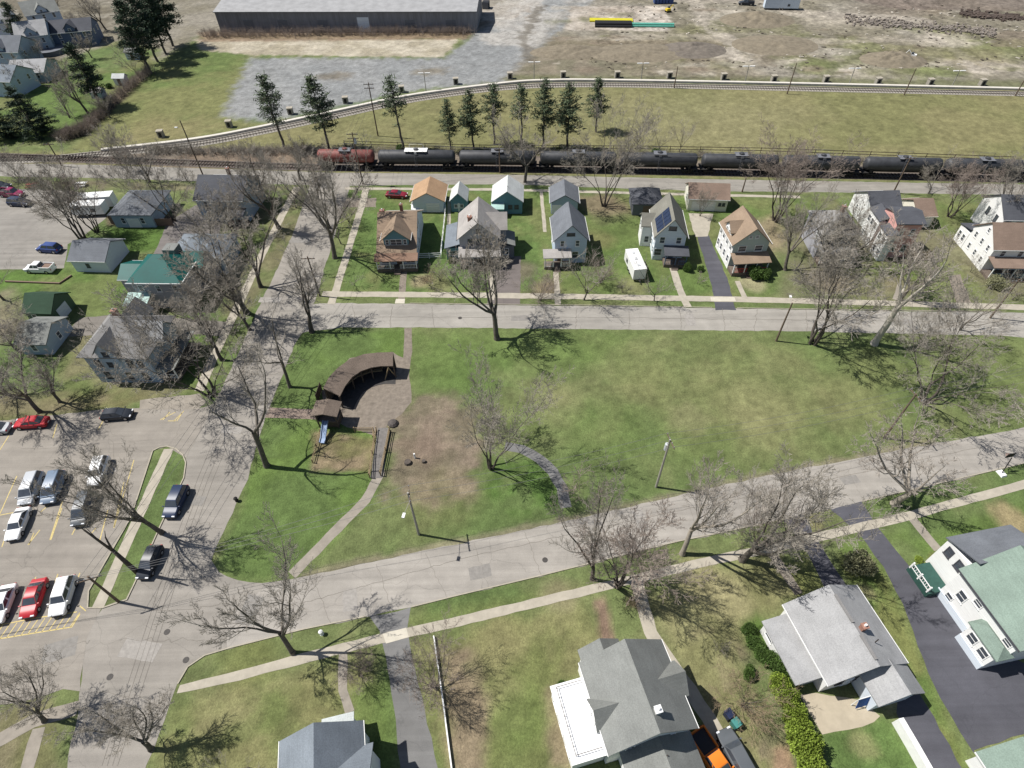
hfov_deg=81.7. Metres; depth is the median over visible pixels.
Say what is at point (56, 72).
bare tree
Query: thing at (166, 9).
pine tree
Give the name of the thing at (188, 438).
overhead wires
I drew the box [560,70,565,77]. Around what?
relief well box
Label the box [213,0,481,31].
warehouse
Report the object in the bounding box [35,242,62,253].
parked car
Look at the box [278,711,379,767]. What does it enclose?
slate roofed house
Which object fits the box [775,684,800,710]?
shrub
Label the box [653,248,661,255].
window
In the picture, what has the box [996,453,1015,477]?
basketball hoop
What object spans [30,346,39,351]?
window
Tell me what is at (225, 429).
asphalt patch
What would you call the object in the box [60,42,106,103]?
pine tree
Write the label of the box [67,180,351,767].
street
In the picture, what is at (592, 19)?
pipe stack
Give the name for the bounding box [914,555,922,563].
shrub
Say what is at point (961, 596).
window
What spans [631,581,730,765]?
garden path
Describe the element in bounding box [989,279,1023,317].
utility pole
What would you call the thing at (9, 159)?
bare tree
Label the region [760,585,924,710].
ranch house
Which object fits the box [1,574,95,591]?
overhead wires
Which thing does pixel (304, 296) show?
bare tree
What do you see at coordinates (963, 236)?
window
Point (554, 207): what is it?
garage door
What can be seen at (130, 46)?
bare tree
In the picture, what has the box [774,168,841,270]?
bare tree
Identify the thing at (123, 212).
garage
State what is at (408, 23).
garage door
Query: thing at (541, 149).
brush
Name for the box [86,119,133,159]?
bare tree
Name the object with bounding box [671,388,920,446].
overhead wires
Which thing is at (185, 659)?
manhole cover
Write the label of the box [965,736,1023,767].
garage
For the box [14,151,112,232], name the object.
bare tree
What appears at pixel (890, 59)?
dirt mound
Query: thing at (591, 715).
window
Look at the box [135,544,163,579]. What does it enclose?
parked car
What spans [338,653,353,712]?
garden path
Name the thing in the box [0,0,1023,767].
ground
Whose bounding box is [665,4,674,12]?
excavator
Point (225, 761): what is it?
bare tree
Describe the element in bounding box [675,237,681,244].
window
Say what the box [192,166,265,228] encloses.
dark gray house
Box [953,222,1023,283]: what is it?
brown roofed house
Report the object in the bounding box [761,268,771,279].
shrub
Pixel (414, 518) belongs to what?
utility pole
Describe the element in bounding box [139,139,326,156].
brush
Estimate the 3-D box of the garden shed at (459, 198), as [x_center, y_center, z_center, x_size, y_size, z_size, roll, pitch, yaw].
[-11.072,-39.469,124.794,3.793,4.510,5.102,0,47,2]
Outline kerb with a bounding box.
[87,303,1023,683]
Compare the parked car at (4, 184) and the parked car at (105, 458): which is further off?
the parked car at (4, 184)
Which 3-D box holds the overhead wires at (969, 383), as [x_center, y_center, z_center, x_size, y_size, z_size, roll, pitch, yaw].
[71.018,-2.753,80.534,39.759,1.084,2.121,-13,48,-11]
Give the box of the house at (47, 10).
[18,0,62,20]
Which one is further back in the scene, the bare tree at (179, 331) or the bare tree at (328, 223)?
the bare tree at (328, 223)
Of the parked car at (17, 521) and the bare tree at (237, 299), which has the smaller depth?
the parked car at (17, 521)
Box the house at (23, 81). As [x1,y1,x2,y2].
[0,64,40,96]
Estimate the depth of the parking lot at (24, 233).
121.75 m
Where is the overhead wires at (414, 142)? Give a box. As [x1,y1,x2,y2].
[349,133,472,147]
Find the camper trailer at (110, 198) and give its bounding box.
[75,191,117,206]
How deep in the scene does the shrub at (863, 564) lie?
68.61 m
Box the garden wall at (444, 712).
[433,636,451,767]
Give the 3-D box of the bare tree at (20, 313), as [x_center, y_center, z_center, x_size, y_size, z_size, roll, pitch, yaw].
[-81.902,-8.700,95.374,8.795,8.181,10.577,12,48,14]
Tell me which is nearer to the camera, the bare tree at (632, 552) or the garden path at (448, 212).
the bare tree at (632, 552)
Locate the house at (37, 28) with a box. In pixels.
[11,19,54,48]
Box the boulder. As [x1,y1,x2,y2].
[387,419,397,427]
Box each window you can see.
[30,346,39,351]
[55,330,63,339]
[100,352,109,357]
[103,372,113,378]
[106,362,115,367]
[125,360,135,367]
[137,285,145,291]
[141,372,151,379]
[154,285,162,292]
[171,285,179,292]
[389,239,401,244]
[504,248,508,254]
[567,233,574,236]
[571,251,578,258]
[575,240,579,246]
[590,711,594,726]
[643,236,648,242]
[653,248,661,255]
[659,237,665,243]
[668,226,676,230]
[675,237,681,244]
[737,246,746,252]
[753,245,763,251]
[764,631,771,644]
[942,546,954,559]
[942,591,953,603]
[952,559,964,572]
[953,589,968,604]
[959,233,965,242]
[964,631,979,646]
[971,598,983,610]
[974,645,989,661]
[985,206,990,214]
[998,251,1006,256]
[1000,637,1013,649]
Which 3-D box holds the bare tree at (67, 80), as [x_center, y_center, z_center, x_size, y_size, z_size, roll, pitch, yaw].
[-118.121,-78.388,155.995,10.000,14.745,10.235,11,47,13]
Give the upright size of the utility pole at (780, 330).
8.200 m
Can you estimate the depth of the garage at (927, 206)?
117.02 m
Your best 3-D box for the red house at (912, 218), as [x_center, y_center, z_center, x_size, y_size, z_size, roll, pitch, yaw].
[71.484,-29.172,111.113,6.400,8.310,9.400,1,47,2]
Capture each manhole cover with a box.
[106,674,112,679]
[164,629,169,634]
[183,657,188,662]
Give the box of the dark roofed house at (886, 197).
[849,190,902,225]
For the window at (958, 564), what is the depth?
65.97 m
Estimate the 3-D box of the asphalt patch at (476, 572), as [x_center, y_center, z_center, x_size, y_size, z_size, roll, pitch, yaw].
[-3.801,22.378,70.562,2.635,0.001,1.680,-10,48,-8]
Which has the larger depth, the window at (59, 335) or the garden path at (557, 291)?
the garden path at (557, 291)
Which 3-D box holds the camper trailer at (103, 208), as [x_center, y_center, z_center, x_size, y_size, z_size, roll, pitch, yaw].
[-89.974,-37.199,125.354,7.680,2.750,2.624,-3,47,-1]
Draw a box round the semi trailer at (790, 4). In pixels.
[760,0,800,9]
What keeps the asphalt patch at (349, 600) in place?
on the street at (512, 563)
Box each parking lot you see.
[0,189,105,268]
[0,403,216,703]
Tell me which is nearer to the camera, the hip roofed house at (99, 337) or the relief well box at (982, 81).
the hip roofed house at (99, 337)
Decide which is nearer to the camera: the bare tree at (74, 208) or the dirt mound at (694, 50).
the bare tree at (74, 208)
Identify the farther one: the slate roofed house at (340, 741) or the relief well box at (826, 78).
the relief well box at (826, 78)
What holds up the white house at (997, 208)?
on the ground
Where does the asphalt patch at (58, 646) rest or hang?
on the parking lot at (64, 551)
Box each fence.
[107,216,173,225]
[311,429,320,462]
[315,382,321,399]
[343,140,1013,158]
[353,427,373,437]
[418,204,445,258]
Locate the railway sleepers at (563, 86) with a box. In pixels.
[2,83,1023,161]
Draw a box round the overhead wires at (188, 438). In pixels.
[80,258,311,576]
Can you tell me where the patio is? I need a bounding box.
[801,693,879,734]
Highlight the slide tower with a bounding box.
[310,399,342,442]
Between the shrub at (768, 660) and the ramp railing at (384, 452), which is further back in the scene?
the ramp railing at (384, 452)
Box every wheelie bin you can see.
[722,708,734,721]
[729,716,742,730]
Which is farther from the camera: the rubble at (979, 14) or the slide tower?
the rubble at (979, 14)
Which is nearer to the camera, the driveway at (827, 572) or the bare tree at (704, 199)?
the driveway at (827, 572)
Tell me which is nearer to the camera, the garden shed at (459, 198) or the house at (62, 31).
the garden shed at (459, 198)
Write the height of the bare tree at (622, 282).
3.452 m
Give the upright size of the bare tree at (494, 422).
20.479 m
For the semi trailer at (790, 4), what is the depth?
212.64 m
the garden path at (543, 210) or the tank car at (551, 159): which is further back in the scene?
the tank car at (551, 159)
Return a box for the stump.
[404,459,411,465]
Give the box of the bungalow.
[374,203,423,274]
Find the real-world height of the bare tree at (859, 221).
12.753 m
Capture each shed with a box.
[13,316,72,353]
[21,291,75,318]
[89,87,106,98]
[111,73,128,85]
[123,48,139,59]
[449,181,468,211]
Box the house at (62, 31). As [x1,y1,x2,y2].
[48,17,103,46]
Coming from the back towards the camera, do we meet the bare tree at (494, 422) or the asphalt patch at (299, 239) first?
the asphalt patch at (299, 239)
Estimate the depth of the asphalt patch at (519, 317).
101.61 m
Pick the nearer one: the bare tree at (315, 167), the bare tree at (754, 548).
the bare tree at (754, 548)
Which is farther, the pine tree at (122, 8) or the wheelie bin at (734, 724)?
the pine tree at (122, 8)
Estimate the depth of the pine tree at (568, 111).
136.05 m
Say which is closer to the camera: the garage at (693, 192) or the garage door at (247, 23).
the garage at (693, 192)
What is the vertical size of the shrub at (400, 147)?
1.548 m
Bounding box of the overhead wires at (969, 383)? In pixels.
[916,368,1021,398]
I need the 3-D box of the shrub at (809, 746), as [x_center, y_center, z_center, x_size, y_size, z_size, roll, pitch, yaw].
[28.099,34.506,56.380,2.979,4.022,3.296,6,48,7]
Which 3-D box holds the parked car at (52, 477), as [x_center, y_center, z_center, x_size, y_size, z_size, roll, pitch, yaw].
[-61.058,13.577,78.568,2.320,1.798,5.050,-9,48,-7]
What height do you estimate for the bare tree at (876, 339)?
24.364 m
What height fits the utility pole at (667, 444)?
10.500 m
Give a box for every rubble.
[844,13,996,36]
[959,8,1023,21]
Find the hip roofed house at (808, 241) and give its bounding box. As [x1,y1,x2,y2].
[801,204,861,268]
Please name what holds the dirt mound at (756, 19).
on the ground
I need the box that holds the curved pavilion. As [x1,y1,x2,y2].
[323,352,395,409]
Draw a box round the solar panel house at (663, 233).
[638,192,689,270]
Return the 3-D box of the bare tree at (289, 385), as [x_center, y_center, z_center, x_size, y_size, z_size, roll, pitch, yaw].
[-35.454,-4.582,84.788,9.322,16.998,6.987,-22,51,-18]
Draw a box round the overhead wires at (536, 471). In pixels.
[407,433,671,500]
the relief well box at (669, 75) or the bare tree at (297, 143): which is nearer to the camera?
the bare tree at (297, 143)
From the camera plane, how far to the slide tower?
84.30 m
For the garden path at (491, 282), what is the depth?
108.15 m
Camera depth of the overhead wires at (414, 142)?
128.29 m
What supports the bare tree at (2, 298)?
on the ground
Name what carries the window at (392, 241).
in the bungalow
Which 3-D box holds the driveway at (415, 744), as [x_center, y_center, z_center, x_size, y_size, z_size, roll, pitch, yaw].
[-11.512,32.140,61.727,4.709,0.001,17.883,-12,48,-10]
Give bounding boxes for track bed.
[0,82,1023,162]
[0,153,1023,182]
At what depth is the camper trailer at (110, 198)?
126.41 m
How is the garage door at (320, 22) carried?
in the warehouse
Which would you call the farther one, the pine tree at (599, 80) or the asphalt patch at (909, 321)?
the pine tree at (599, 80)
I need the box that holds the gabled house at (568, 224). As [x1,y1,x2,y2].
[543,202,589,271]
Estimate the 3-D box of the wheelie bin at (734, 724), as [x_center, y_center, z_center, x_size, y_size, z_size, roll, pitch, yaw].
[22.226,33.782,58.836,0.780,1.080,0.900,-23,51,-19]
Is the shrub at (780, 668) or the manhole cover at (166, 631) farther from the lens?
the manhole cover at (166, 631)
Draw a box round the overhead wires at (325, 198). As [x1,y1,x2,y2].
[301,134,356,256]
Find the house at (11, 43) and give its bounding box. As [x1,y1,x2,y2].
[0,35,43,63]
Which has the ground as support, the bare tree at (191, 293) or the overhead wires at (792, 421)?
the bare tree at (191, 293)
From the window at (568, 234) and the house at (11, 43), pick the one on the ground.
the house at (11, 43)
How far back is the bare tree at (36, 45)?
185.00 m
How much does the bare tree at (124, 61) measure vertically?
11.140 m
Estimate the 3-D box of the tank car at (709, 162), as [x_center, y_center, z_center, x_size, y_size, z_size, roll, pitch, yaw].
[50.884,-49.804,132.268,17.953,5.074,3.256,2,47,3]
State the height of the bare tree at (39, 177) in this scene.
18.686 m
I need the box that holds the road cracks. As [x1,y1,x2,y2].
[0,305,1008,705]
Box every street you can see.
[0,163,1023,194]
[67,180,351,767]
[224,427,1023,647]
[302,303,1023,337]
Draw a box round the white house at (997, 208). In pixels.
[970,194,1023,223]
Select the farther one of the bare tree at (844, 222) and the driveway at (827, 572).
the bare tree at (844, 222)
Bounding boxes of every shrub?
[105,83,111,88]
[396,144,402,149]
[554,146,564,150]
[683,262,691,271]
[696,265,703,271]
[740,622,757,634]
[743,663,755,681]
[745,634,761,649]
[747,264,764,279]
[754,640,767,660]
[760,649,779,669]
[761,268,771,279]
[768,671,791,696]
[773,654,787,675]
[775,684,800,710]
[781,701,808,723]
[784,717,814,748]
[785,671,799,689]
[789,727,824,760]
[796,751,828,767]
[842,548,878,576]
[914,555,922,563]
[985,273,1010,290]
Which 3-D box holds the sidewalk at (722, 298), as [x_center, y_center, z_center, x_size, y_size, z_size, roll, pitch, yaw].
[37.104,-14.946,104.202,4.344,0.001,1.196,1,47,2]
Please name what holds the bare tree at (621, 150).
on the ground
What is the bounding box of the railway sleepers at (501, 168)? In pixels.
[1,154,1023,181]
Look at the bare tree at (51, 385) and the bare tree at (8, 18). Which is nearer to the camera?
the bare tree at (51, 385)
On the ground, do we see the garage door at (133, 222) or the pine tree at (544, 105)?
the pine tree at (544, 105)
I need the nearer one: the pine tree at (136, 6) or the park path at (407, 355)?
the park path at (407, 355)
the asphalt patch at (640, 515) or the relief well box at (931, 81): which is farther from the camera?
the relief well box at (931, 81)
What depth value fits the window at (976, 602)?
62.57 m
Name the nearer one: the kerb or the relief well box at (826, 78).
the kerb
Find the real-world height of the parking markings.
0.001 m
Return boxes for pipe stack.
[590,18,632,21]
[595,20,631,27]
[632,22,673,26]
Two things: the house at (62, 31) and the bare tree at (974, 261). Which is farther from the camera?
the house at (62, 31)
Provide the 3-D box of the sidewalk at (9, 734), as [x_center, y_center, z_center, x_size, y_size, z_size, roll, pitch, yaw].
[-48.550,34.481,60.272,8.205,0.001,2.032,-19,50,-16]
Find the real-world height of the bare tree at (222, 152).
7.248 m
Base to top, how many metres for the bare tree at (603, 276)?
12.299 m
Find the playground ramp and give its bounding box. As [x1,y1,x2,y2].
[370,428,388,477]
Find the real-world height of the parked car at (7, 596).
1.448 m
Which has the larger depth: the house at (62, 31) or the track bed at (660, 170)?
the house at (62, 31)
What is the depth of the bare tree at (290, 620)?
56.60 m
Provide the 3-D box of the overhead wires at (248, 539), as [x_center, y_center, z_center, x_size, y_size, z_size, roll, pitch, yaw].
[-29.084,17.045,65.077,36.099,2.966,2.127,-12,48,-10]
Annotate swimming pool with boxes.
[40,44,63,57]
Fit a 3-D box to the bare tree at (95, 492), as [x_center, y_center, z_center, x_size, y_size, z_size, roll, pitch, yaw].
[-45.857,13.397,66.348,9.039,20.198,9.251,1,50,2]
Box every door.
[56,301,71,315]
[125,218,142,227]
[243,20,254,31]
[277,20,289,31]
[317,20,328,31]
[357,17,369,31]
[405,20,414,31]
[426,203,439,211]
[446,20,455,31]
[552,205,561,213]
[643,206,652,212]
[691,201,715,210]
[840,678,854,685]
[923,218,931,226]
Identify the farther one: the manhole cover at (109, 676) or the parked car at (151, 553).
the parked car at (151, 553)
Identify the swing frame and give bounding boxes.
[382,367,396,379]
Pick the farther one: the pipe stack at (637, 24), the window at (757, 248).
the pipe stack at (637, 24)
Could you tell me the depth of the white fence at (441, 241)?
114.60 m
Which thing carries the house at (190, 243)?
on the ground
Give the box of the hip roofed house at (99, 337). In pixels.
[76,297,200,382]
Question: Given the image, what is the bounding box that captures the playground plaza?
[322,352,411,435]
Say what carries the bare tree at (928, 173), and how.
on the ground
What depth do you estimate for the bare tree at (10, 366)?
88.97 m
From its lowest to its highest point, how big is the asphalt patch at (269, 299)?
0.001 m
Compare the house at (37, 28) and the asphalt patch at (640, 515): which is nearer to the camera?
the asphalt patch at (640, 515)
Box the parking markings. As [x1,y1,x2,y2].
[0,411,183,638]
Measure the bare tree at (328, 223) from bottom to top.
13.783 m
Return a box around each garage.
[66,238,129,272]
[107,190,172,227]
[409,176,447,211]
[491,175,523,213]
[549,179,579,213]
[628,187,661,214]
[684,182,730,211]
[901,198,938,226]
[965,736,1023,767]
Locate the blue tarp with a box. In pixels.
[851,695,870,708]
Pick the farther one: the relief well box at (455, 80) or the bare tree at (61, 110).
the relief well box at (455, 80)
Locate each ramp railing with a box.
[368,426,376,477]
[379,426,389,475]
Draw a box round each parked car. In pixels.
[0,181,11,187]
[0,421,12,434]
[0,582,18,623]
[3,506,32,541]
[6,196,27,207]
[12,415,50,430]
[15,470,45,505]
[18,577,49,619]
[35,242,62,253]
[37,469,67,504]
[47,574,78,617]
[67,490,96,526]
[85,455,110,485]
[99,406,133,421]
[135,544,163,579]
[162,484,189,518]
[385,189,407,198]
[716,726,754,767]
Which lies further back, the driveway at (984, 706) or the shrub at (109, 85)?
the shrub at (109, 85)
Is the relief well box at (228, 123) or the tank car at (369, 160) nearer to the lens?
the tank car at (369, 160)
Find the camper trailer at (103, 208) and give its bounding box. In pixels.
[69,199,108,216]
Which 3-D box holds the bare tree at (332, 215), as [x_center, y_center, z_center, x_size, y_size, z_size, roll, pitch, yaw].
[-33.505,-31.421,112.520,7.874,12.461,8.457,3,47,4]
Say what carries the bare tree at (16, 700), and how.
on the ground
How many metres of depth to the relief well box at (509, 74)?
173.00 m
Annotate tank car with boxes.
[317,146,377,168]
[377,147,457,168]
[458,145,537,169]
[538,145,616,170]
[618,147,697,172]
[697,148,778,173]
[778,149,860,175]
[859,151,942,177]
[939,153,1023,178]
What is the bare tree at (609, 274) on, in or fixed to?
on the ground
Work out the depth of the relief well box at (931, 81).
165.39 m
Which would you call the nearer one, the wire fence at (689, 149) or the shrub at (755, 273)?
the shrub at (755, 273)
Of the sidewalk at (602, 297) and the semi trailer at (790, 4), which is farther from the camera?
the semi trailer at (790, 4)
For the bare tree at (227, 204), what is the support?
on the ground
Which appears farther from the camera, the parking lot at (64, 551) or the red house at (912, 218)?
the red house at (912, 218)
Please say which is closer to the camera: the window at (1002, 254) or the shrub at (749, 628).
the shrub at (749, 628)
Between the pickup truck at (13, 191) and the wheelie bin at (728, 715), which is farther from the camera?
the pickup truck at (13, 191)
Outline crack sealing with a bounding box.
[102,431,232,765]
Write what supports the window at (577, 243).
in the gabled house at (568, 224)
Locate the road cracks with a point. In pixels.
(474, 543)
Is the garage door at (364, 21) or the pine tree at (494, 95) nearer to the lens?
the pine tree at (494, 95)
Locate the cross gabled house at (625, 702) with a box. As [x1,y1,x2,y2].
[550,638,704,767]
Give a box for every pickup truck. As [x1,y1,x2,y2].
[0,187,24,197]
[23,261,56,273]
[691,725,734,767]
[738,0,754,5]
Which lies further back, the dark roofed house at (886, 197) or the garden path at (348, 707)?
the dark roofed house at (886, 197)
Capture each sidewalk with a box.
[92,449,172,606]
[177,480,1023,692]
[195,187,298,390]
[321,291,1023,309]
[327,188,368,303]
[345,187,799,197]
[383,628,408,642]
[395,299,404,302]
[710,297,735,300]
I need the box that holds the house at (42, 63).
[8,58,60,82]
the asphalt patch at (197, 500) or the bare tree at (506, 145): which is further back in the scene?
the bare tree at (506, 145)
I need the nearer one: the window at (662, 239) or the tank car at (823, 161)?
the window at (662, 239)
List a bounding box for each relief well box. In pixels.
[155,129,164,137]
[224,119,232,127]
[286,106,293,114]
[341,95,348,103]
[398,84,403,92]
[453,77,458,84]
[507,71,512,78]
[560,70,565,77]
[614,70,620,77]
[666,71,672,78]
[720,72,727,79]
[770,74,777,81]
[822,74,830,82]
[874,76,883,83]
[926,77,935,84]
[977,78,988,85]
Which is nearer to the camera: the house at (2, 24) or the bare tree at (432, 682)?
the bare tree at (432, 682)
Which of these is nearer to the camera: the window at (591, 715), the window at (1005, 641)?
the window at (591, 715)
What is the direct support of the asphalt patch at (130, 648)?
on the street at (113, 626)
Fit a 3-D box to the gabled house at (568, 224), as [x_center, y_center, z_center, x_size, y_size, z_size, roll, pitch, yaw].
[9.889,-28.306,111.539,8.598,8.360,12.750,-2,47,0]
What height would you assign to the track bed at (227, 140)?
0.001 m
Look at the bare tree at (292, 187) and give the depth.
123.25 m
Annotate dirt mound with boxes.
[530,44,602,58]
[593,44,682,62]
[665,42,726,58]
[720,11,794,28]
[732,35,817,55]
[859,51,926,68]
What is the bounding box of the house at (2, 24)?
[0,8,15,34]
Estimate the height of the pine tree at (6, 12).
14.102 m
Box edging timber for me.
[5,275,71,283]
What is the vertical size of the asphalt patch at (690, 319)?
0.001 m
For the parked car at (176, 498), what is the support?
on the street at (113, 626)
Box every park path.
[265,407,341,419]
[289,459,384,577]
[403,328,411,373]
[505,442,571,507]
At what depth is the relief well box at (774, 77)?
168.73 m
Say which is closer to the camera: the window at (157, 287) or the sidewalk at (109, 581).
the sidewalk at (109, 581)
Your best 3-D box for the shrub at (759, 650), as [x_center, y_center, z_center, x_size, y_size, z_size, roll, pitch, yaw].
[26.615,28.550,63.378,1.637,1.548,2.149,-5,47,-3]
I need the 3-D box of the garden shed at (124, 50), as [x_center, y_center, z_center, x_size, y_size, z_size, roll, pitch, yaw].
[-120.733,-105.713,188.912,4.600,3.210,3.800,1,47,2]
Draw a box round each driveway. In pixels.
[68,316,234,336]
[154,205,221,253]
[344,198,375,206]
[369,607,437,767]
[487,256,520,303]
[698,235,735,309]
[785,516,845,585]
[831,501,1023,752]
[896,694,960,767]
[949,274,970,302]
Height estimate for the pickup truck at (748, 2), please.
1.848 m
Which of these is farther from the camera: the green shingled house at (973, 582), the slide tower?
the slide tower
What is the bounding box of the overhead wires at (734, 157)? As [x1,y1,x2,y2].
[527,149,891,157]
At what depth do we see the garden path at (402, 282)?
108.54 m
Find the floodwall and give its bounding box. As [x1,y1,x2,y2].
[101,78,1023,150]
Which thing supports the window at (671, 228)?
in the solar panel house at (663, 233)
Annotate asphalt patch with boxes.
[41,635,78,663]
[106,465,117,473]
[117,637,161,661]
[184,495,205,505]
[220,426,242,433]
[234,594,262,625]
[258,297,281,302]
[289,237,310,242]
[343,588,356,611]
[468,563,491,580]
[511,315,528,320]
[631,508,648,531]
[684,314,696,325]
[839,475,859,484]
[891,319,913,324]
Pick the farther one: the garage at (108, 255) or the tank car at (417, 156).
the tank car at (417, 156)
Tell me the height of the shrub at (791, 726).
3.778 m
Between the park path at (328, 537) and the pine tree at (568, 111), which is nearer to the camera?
the park path at (328, 537)
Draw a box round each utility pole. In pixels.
[43,143,62,165]
[77,575,119,602]
[174,120,202,173]
[302,256,320,295]
[347,132,363,183]
[364,82,378,135]
[401,485,419,535]
[494,148,504,172]
[655,433,674,487]
[775,295,792,341]
[787,63,796,93]
[883,388,921,437]
[894,157,916,189]
[904,68,916,94]
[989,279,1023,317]
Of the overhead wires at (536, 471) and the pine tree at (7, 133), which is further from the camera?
the pine tree at (7, 133)
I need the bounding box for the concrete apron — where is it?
[139,394,204,409]
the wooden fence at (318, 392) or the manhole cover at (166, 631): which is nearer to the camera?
the manhole cover at (166, 631)
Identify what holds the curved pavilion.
on the ground
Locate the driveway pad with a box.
[689,213,712,236]
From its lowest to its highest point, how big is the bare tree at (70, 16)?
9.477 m
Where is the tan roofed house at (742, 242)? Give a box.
[715,206,772,278]
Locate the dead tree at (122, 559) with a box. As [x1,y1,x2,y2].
[76,525,136,574]
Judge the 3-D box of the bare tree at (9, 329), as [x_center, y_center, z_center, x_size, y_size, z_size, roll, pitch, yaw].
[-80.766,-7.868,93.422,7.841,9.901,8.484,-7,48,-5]
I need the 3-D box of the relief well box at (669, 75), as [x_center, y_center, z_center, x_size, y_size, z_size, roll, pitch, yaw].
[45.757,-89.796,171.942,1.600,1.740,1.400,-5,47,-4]
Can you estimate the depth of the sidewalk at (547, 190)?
129.76 m
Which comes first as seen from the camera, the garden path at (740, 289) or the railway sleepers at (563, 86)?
the garden path at (740, 289)
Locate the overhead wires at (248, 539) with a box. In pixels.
[77,486,407,580]
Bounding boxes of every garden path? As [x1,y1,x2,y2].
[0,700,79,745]
[21,727,44,767]
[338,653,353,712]
[398,272,406,298]
[447,200,450,224]
[490,269,493,299]
[540,190,546,231]
[553,272,560,303]
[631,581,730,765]
[670,268,691,306]
[735,281,746,296]
[770,554,802,594]
[892,284,901,299]
[909,518,939,550]
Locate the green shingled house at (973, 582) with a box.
[906,525,1023,668]
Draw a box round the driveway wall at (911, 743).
[892,717,932,767]
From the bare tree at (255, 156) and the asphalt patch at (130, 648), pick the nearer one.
the asphalt patch at (130, 648)
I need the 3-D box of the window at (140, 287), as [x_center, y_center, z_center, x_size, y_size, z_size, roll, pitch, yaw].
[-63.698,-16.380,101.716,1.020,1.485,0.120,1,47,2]
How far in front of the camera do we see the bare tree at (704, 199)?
119.31 m
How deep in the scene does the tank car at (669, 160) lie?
132.14 m
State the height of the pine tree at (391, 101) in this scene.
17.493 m
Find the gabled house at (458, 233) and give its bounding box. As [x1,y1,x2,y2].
[444,196,514,271]
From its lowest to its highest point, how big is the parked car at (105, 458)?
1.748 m
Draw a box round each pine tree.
[0,1,25,34]
[0,85,60,142]
[0,107,20,139]
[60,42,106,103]
[110,0,159,67]
[116,0,164,61]
[130,0,174,53]
[137,0,186,45]
[253,73,285,146]
[298,73,338,148]
[378,74,406,149]
[434,98,460,149]
[455,88,488,148]
[478,81,508,143]
[509,82,532,148]
[529,77,558,147]
[551,81,586,150]
[581,76,610,131]
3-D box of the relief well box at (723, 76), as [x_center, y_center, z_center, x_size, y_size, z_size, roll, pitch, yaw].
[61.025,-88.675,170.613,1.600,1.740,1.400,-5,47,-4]
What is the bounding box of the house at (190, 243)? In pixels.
[178,234,241,274]
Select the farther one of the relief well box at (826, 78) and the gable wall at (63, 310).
the relief well box at (826, 78)
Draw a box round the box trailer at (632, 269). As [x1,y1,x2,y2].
[624,248,646,282]
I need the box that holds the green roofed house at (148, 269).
[117,243,220,312]
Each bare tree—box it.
[0,136,99,238]
[0,142,28,180]
[0,261,17,300]
[0,296,32,349]
[0,315,25,351]
[0,333,42,413]
[0,342,24,393]
[0,438,164,535]
[0,644,64,728]
[1,12,19,27]
[1,52,23,76]
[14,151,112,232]
[16,35,42,58]
[18,343,63,402]
[26,57,88,112]
[40,53,79,94]
[41,685,173,757]
[47,81,69,117]
[48,85,75,120]
[51,277,270,415]
[63,8,87,18]
[71,29,97,57]
[75,131,197,221]
[76,0,106,29]
[83,92,111,117]
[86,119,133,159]
[100,142,138,171]
[103,37,137,71]
[104,21,153,66]
[109,291,160,313]
[117,131,163,182]
[154,281,206,334]
[154,501,324,655]
[156,180,227,239]
[156,207,262,314]
[165,143,199,180]
[170,288,224,361]
[191,179,248,233]
[196,265,251,330]
[197,322,270,468]
[200,749,266,767]
[205,308,249,337]
[206,138,237,167]
[216,192,287,288]
[219,155,285,228]
[228,296,302,388]
[232,134,278,188]
[251,130,380,259]
[268,170,308,207]
[275,232,325,333]
[280,128,308,180]
[281,166,341,228]
[283,137,308,148]
[290,145,338,200]
[303,135,330,149]
[311,184,353,243]
[328,642,374,695]
[334,200,359,221]
[339,271,364,285]
[387,602,465,721]
[420,268,436,285]
[426,219,514,340]
[426,263,449,280]
[446,339,573,470]
[487,101,557,182]
[513,266,562,305]
[544,452,628,580]
[549,454,717,605]
[553,242,620,300]
[558,84,663,206]
[579,252,618,283]
[616,274,633,290]
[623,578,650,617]
[624,111,660,144]
[633,252,677,300]
[649,117,678,147]
[667,116,698,151]
[679,450,806,556]
[696,183,717,215]
[709,654,803,746]
[714,639,729,655]
[729,442,909,585]
[729,472,841,556]
[737,112,870,222]
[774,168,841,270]
[786,206,939,345]
[809,193,876,257]
[823,189,924,261]
[846,394,974,507]
[864,217,974,346]
[886,271,1023,428]
[902,228,960,299]
[916,143,961,193]
[937,151,1018,217]
[959,279,1023,330]
[965,255,985,271]
[986,144,1023,201]
[1002,268,1023,299]
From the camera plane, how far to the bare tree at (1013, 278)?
101.91 m
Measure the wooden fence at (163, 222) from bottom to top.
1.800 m
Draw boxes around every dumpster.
[482,0,489,8]
[653,0,673,3]
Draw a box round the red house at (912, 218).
[861,203,926,260]
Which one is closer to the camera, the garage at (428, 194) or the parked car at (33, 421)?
the parked car at (33, 421)
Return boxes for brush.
[50,62,155,143]
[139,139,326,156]
[195,23,476,38]
[342,140,975,162]

